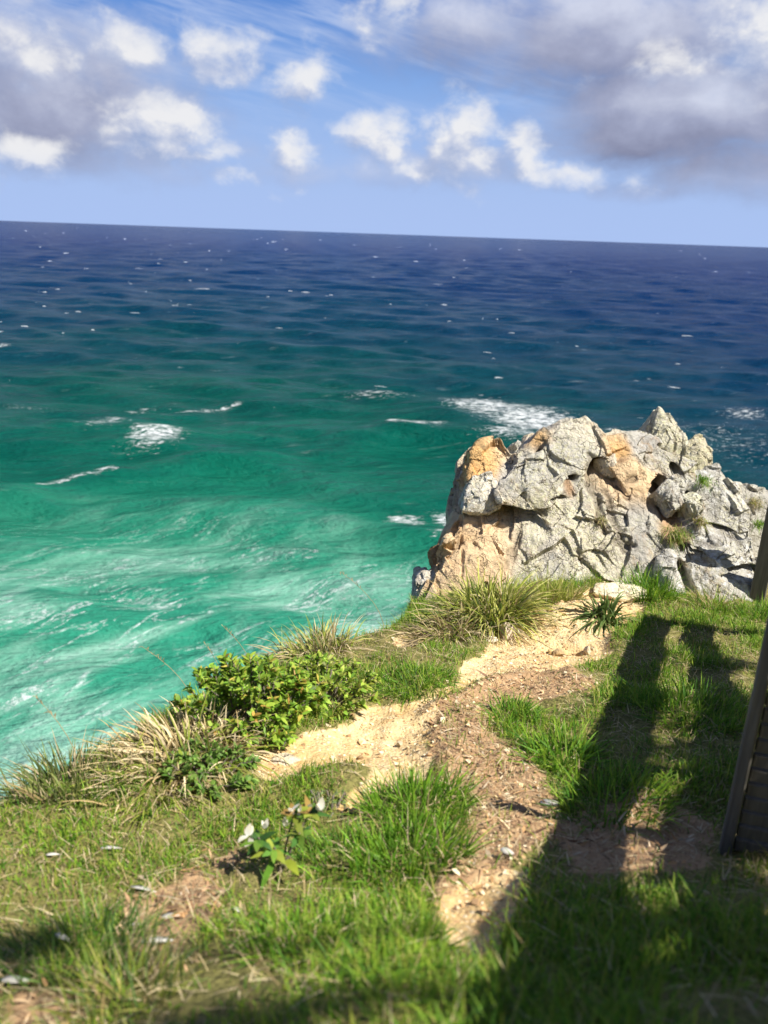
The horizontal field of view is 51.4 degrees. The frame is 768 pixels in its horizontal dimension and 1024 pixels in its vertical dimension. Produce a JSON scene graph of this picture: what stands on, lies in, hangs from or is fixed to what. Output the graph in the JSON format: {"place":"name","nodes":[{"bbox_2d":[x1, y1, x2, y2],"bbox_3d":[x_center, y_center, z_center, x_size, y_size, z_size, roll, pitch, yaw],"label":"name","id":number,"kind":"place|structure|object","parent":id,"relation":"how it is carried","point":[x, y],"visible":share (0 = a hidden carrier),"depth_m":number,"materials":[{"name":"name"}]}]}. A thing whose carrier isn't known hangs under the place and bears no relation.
{"place":"outdoors","nodes":[
{"label":"outdoors","id":0,"kind":"place"},
{"bbox_2d":[0,221,767,803],"bbox_3d":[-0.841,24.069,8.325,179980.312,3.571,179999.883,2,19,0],"label":"sea","id":1,"kind":"structure","parent":0,"point":[250,437],"depth_m":125.79,"materials":[{"name":"liquid"}]},
{"bbox_2d":[0,236,675,387],"bbox_3d":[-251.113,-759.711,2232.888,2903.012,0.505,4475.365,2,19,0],"label":"whitecaps","id":2,"kind":"object","parent":1,"relation":"on","point":[275,241],"visible":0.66,"depth_m":260.65,"materials":[{"name":"white liquid"}]},
{"bbox_2d":[0,565,767,1023],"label":"short grass","id":3,"kind":"structure","parent":0,"point":[506,975],"depth_m":2.17,"materials":[{"name":"green plant"}]},
{"bbox_2d":[0,563,767,1023],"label":"cliff top ground","id":4,"kind":"structure","parent":0,"point":[216,983],"depth_m":2.82,"materials":[{"name":"soil"}]},
{"bbox_2d":[1,975,28,982],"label":"dead leaf","id":5,"kind":"object","parent":4,"relation":"on","point":[11,978],"visible":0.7,"depth_m":1.89,"materials":[{"name":"white plant"}]},
{"bbox_2d":[33,694,78,763],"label":"seed stalk","id":6,"kind":"object","parent":4,"relation":"on","point":[57,721],"visible":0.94,"depth_m":3.31,"materials":[{"name":"plant"}]},
{"bbox_2d":[55,933,70,941],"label":"dead leaf","id":7,"kind":"object","parent":4,"relation":"on","point":[62,937],"visible":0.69,"depth_m":2.11,"materials":[{"name":"grey plant"}]},
{"bbox_2d":[0,724,165,821],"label":"grass tussock","id":8,"kind":"object","parent":4,"relation":"on","point":[31,781],"depth_m":3.29,"materials":[{"name":"plant"}]},
{"bbox_2d":[0,872,192,997],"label":"grass tussock","id":9,"kind":"object","parent":4,"relation":"on","point":[17,952],"depth_m":2.08,"materials":[{"name":"plant"}]},
{"bbox_2d":[101,846,121,848],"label":"dead leaf","id":10,"kind":"object","parent":4,"relation":"on","point":[108,847],"visible":0.86,"depth_m":2.71,"materials":[{"name":"white plant"}]},
{"bbox_2d":[25,906,228,1023],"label":"grass tussock","id":11,"kind":"object","parent":4,"relation":"on","point":[162,970],"depth_m":1.85,"materials":[{"name":"plant"}]},
{"bbox_2d":[131,885,155,892],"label":"dead leaf","id":12,"kind":"object","parent":4,"relation":"on","point":[138,886],"visible":0.84,"depth_m":2.43,"materials":[{"name":"white plant"}]},
{"bbox_2d":[53,730,239,834],"bbox_3d":[-0.974,1.135,3.214,0.846,0.372,0.838,2,19,0],"label":"straw tussock","id":13,"kind":"object","parent":4,"relation":"on","point":[172,793],"visible":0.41,"depth_m":3.13,"materials":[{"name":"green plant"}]},
{"bbox_2d":[141,936,172,942],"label":"dead leaf","id":14,"kind":"object","parent":4,"relation":"on","point":[166,938],"visible":0.39,"depth_m":2.12,"materials":[{"name":"white plant"}]},
{"bbox_2d":[140,646,189,694],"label":"seed stalk","id":15,"kind":"object","parent":4,"relation":"on","point":[164,664],"visible":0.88,"depth_m":4.25,"materials":[{"name":"plant"}]},
{"bbox_2d":[58,683,297,805],"bbox_3d":[-0.892,1.044,3.519,1.164,0.502,1.111,2,19,0],"label":"straw tussock","id":16,"kind":"object","parent":4,"relation":"on","point":[188,728],"visible":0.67,"depth_m":3.48,"materials":[{"name":"beige plant"}]},
{"bbox_2d":[154,734,261,799],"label":"leafy weed","id":17,"kind":"object","parent":4,"relation":"on","point":[246,781],"visible":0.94,"depth_m":3.25,"materials":[{"name":"green plant"}]},
{"bbox_2d":[166,649,331,749],"bbox_3d":[-0.627,0.847,3.803,0.698,0.366,0.679,16,24,35],"label":"leafy shrub","id":18,"kind":"object","parent":4,"relation":"on","point":[237,680],"visible":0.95,"depth_m":3.73,"materials":[{"name":"green plant"}]},
{"bbox_2d":[241,716,298,751],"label":"leafy weed","id":19,"kind":"object","parent":4,"relation":"on","point":[288,738],"visible":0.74,"depth_m":3.55,"materials":[{"name":"green plant"}]},
{"bbox_2d":[238,795,329,888],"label":"seedling","id":20,"kind":"object","parent":4,"relation":"on","point":[257,840],"visible":0.98,"depth_m":2.58,"materials":[{"name":"green plant"}]},
{"bbox_2d":[271,753,300,765],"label":"stone","id":21,"kind":"object","parent":4,"relation":"on","point":[291,758],"visible":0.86,"depth_m":3.49,"materials":[{"name":"beige stone"}]},
{"bbox_2d":[216,890,368,971],"bbox_3d":[-0.217,1.056,1.992,0.398,0.236,0.417,11,21,24],"label":"grass tussock","id":22,"kind":"object","parent":4,"relation":"on","point":[276,963],"depth_m":2.02,"materials":[{"name":"green plant"}]},
{"bbox_2d":[243,611,377,662],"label":"straw tussock","id":23,"kind":"object","parent":4,"relation":"on","point":[329,638],"visible":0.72,"depth_m":5.21,"materials":[{"name":"beige plant"}]},
{"bbox_2d":[254,651,381,722],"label":"leafy shrub","id":24,"kind":"object","parent":4,"relation":"on","point":[316,666],"visible":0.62,"depth_m":4.12,"materials":[{"name":"green plant"}]},
{"bbox_2d":[303,788,366,820],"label":"leafy weed","id":25,"kind":"object","parent":4,"relation":"on","point":[317,796],"visible":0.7,"depth_m":3.11,"materials":[{"name":"green plant"}]},
{"bbox_2d":[281,805,415,889],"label":"grass tussock","id":26,"kind":"object","parent":4,"relation":"on","point":[330,846],"depth_m":2.71,"materials":[{"name":"green plant"}]},
{"bbox_2d":[340,572,383,629],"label":"seed stalk","id":27,"kind":"object","parent":4,"relation":"on","point":[366,594],"visible":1,"depth_m":5.57,"materials":[{"name":"plant"}]},
{"bbox_2d":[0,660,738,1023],"bbox_3d":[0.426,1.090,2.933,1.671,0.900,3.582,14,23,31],"label":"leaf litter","id":28,"kind":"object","parent":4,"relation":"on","point":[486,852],"visible":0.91,"depth_m":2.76,"materials":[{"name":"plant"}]},
{"bbox_2d":[161,913,179,918],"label":"dead leaf","id":29,"kind":"object","parent":28,"relation":"on","point":[169,915],"visible":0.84,"depth_m":2.23,"materials":[{"name":"white plant"}]},
{"bbox_2d":[0,577,767,1023],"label":"dry thatch","id":30,"kind":"object","parent":4,"relation":"on","point":[402,653],"visible":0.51,"depth_m":2.50,"materials":[{"name":"plant"}]},
{"bbox_2d":[318,792,498,896],"bbox_3d":[0.078,1.095,2.638,0.620,0.343,0.658,2,19,0],"label":"grass tussock","id":31,"kind":"object","parent":4,"relation":"on","point":[418,838],"depth_m":2.68,"materials":[{"name":"plant"}]},
{"bbox_2d":[351,898,475,959],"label":"grass tussock","id":32,"kind":"object","parent":4,"relation":"on","point":[435,931],"depth_m":1.94,"materials":[{"name":"green plant"}]},
{"bbox_2d":[333,741,495,843],"bbox_3d":[0.100,1.084,3.055,0.660,0.298,0.606,2,19,0],"label":"grass tussock","id":33,"kind":"object","parent":4,"relation":"on","point":[376,804],"depth_m":3.08,"materials":[{"name":"plant"}]},
{"bbox_2d":[371,656,465,710],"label":"grass tussock","id":34,"kind":"object","parent":4,"relation":"on","point":[387,679],"depth_m":4.49,"materials":[{"name":"green plant"}]},
{"bbox_2d":[410,566,435,604],"bbox_3d":[0.388,0.738,7.106,0.305,0.536,0.660,2,19,0],"label":"rock","id":35,"kind":"object","parent":4,"relation":"on","point":[421,576],"visible":0.4,"depth_m":6.93,"materials":[{"name":"grey stone"}]},
{"bbox_2d":[427,544,438,567],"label":"rock","id":36,"kind":"object","parent":4,"relation":"on","point":[431,554],"visible":0.27,"depth_m":7.22,"materials":[{"name":"stone"}]},
{"bbox_2d":[377,594,524,648],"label":"straw tussock","id":37,"kind":"object","parent":4,"relation":"on","point":[417,638],"visible":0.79,"depth_m":5.57,"materials":[{"name":"beige plant"}]},
{"bbox_2d":[258,581,646,961],"bbox_3d":[0.547,0.705,4.598,1.594,1.210,5.365,10,21,21],"label":"path grit","id":38,"kind":"object","parent":4,"relation":"on","point":[475,902],"visible":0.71,"depth_m":3.78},
{"bbox_2d":[399,562,574,651],"bbox_3d":[0.772,0.746,5.885,1.469,0.849,1.469,2,19,0],"label":"spiky tussock","id":39,"kind":"object","parent":4,"relation":"on","point":[492,600],"visible":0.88,"depth_m":5.77,"materials":[{"name":"green plant"}]},
{"bbox_2d":[482,636,497,642],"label":"stone","id":40,"kind":"object","parent":4,"relation":"on","point":[495,640],"visible":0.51,"depth_m":5.52,"materials":[{"name":"beige stone"}]},
{"bbox_2d":[500,847,513,854],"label":"dead leaf","id":41,"kind":"object","parent":4,"relation":"on","point":[503,850],"visible":0.97,"depth_m":2.57,"materials":[{"name":"white plant"}]},
{"bbox_2d":[499,622,515,640],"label":"stone","id":42,"kind":"object","parent":4,"relation":"on","point":[509,634],"visible":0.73,"depth_m":5.57,"materials":[{"name":"beige stone"}]},
{"bbox_2d":[468,686,552,730],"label":"grass tussock","id":43,"kind":"object","parent":4,"relation":"on","point":[515,706],"depth_m":4.03,"materials":[{"name":"green plant"}]},
{"bbox_2d":[540,799,559,804],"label":"dead leaf","id":44,"kind":"object","parent":4,"relation":"on","point":[547,803],"visible":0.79,"depth_m":3.08,"materials":[{"name":"grey plant"}]},
{"bbox_2d":[512,563,602,607],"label":"grass tussock","id":45,"kind":"object","parent":4,"relation":"on","point":[571,596],"depth_m":6.21,"materials":[{"name":"plant"}]},
{"bbox_2d":[551,648,565,656],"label":"stone","id":46,"kind":"object","parent":4,"relation":"on","point":[558,652],"visible":0.95,"depth_m":5.19,"materials":[{"name":"beige stone"}]},
{"bbox_2d":[501,708,622,779],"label":"grass tussock","id":47,"kind":"object","parent":4,"relation":"on","point":[581,749],"depth_m":3.55,"materials":[{"name":"green plant"}]},
{"bbox_2d":[417,415,756,602],"bbox_3d":[1.978,0.496,7.560,3.456,2.762,2.104,2,19,0],"label":"rock outcrop","id":48,"kind":"object","parent":4,"relation":"on","point":[555,493],"visible":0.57,"depth_m":6.99,"materials":[{"name":"grey stone"}]},
{"bbox_2d":[458,471,501,515],"bbox_3d":[0.874,-0.127,7.354,0.382,0.564,0.652,2,19,0],"label":"overhanging rock","id":49,"kind":"object","parent":48,"relation":"on","point":[476,498],"visible":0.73,"depth_m":7.08,"materials":[{"name":"grey stone"}]},
{"bbox_2d":[594,513,608,527],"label":"grass tuft","id":50,"kind":"object","parent":48,"relation":"on","point":[602,519],"visible":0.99,"depth_m":6.91,"materials":[{"name":"plant"}]},
{"bbox_2d":[593,453,616,478],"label":"boulder","id":51,"kind":"object","parent":48,"relation":"on","point":[601,465],"visible":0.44,"depth_m":7.19,"materials":[{"name":"grey stone"}]},
{"bbox_2d":[638,406,688,457],"bbox_3d":[2.618,-0.671,7.589,0.426,0.673,0.665,2,19,0],"label":"pinnacle rock","id":52,"kind":"object","parent":48,"relation":"on","point":[661,424],"visible":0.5,"depth_m":7.37,"materials":[{"name":"grey stone"}]},
{"bbox_2d":[650,474,687,517],"bbox_3d":[2.534,-0.096,7.195,0.302,0.542,0.521,2,19,0],"label":"boulder","id":53,"kind":"object","parent":48,"relation":"on","point":[666,496],"visible":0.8,"depth_m":7.00,"materials":[{"name":"grey stone"}]},
{"bbox_2d":[656,521,694,570],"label":"grass tuft","id":54,"kind":"object","parent":48,"relation":"on","point":[674,535],"visible":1,"depth_m":6.81,"materials":[{"name":"green plant"}]},
{"bbox_2d":[676,491,703,520],"bbox_3d":[2.697,0.012,7.142,0.237,0.442,0.406,2,19,0],"label":"boulder","id":55,"kind":"object","parent":48,"relation":"on","point":[692,504],"visible":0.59,"depth_m":6.97,"materials":[{"name":"grey stone"}]},
{"bbox_2d":[684,433,712,472],"bbox_3d":[2.874,-0.458,7.500,0.305,0.595,0.614,2,19,0],"label":"boulder","id":56,"kind":"object","parent":48,"relation":"on","point":[698,449],"visible":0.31,"depth_m":7.27,"materials":[{"name":"grey stone"}]},
{"bbox_2d":[685,513,712,532],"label":"grass tuft","id":57,"kind":"object","parent":48,"relation":"on","point":[699,519],"visible":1,"depth_m":6.91,"materials":[{"name":"plant"}]},
{"bbox_2d":[689,473,717,490],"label":"grass tuft","id":58,"kind":"object","parent":48,"relation":"on","point":[701,481],"visible":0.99,"depth_m":7.08,"materials":[{"name":"green plant"}]},
{"bbox_2d":[750,516,764,534],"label":"grass tuft","id":59,"kind":"object","parent":48,"relation":"on","point":[757,524],"visible":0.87,"depth_m":7.48,"materials":[{"name":"green plant"}]},
{"bbox_2d":[583,646,590,654],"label":"stone","id":60,"kind":"object","parent":4,"relation":"on","point":[586,651],"visible":0.86,"depth_m":5.38,"materials":[{"name":"beige stone"}]},
{"bbox_2d":[548,590,643,637],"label":"strappy plant","id":61,"kind":"object","parent":4,"relation":"on","point":[612,611],"visible":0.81,"depth_m":5.78,"materials":[{"name":"green plant"}]},
{"bbox_2d":[593,582,646,601],"bbox_3d":[1.921,0.664,6.485,0.440,0.152,0.223,2,19,0],"label":"stone","id":62,"kind":"object","parent":4,"relation":"on","point":[611,589],"visible":0.81,"depth_m":6.44,"materials":[{"name":"beige stone"}]},
{"bbox_2d":[534,745,722,839],"bbox_3d":[0.905,1.072,3.005,0.709,0.304,0.682,13,22,29],"label":"grass tussock","id":63,"kind":"object","parent":4,"relation":"on","point":[600,785],"depth_m":3.05,"materials":[{"name":"green plant"}]},
{"bbox_2d":[605,560,695,608],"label":"grass tussock","id":64,"kind":"object","parent":4,"relation":"on","point":[653,584],"depth_m":6.46,"materials":[{"name":"green plant"}]},
{"bbox_2d":[620,669,761,743],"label":"grass tussock","id":65,"kind":"object","parent":4,"relation":"on","point":[683,693],"depth_m":3.93,"materials":[{"name":"green plant"}]},
{"bbox_2d":[679,582,752,616],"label":"grass tussock","id":66,"kind":"object","parent":4,"relation":"on","point":[706,599],"depth_m":6.39,"materials":[{"name":"plant"}]},
{"bbox_2d":[718,506,767,854],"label":"timber fence","id":67,"kind":"object","parent":4,"relation":"on","point":[751,829],"visible":0.84,"depth_m":2.60,"materials":[{"name":"wood"}]},
{"bbox_2d":[728,592,767,621],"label":"grass tussock","id":68,"kind":"object","parent":4,"relation":"on","point":[764,609],"depth_m":6.27,"materials":[{"name":"green plant"}]},
{"bbox_2d":[733,481,767,557],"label":"rock","id":69,"kind":"object","parent":4,"relation":"on","point":[751,490],"visible":0.27,"depth_m":7.73,"materials":[{"name":"grey stone"}]},
{"bbox_2d":[745,495,767,509],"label":"grass tuft","id":70,"kind":"object","parent":69,"relation":"on","point":[753,501],"visible":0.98,"depth_m":7.69,"materials":[{"name":"plant"}]},
{"bbox_2d":[0,0,767,246],"label":"sky","id":71,"kind":"structure","parent":0,"point":[631,121],"materials":[{"name":"blue"}]}
]}

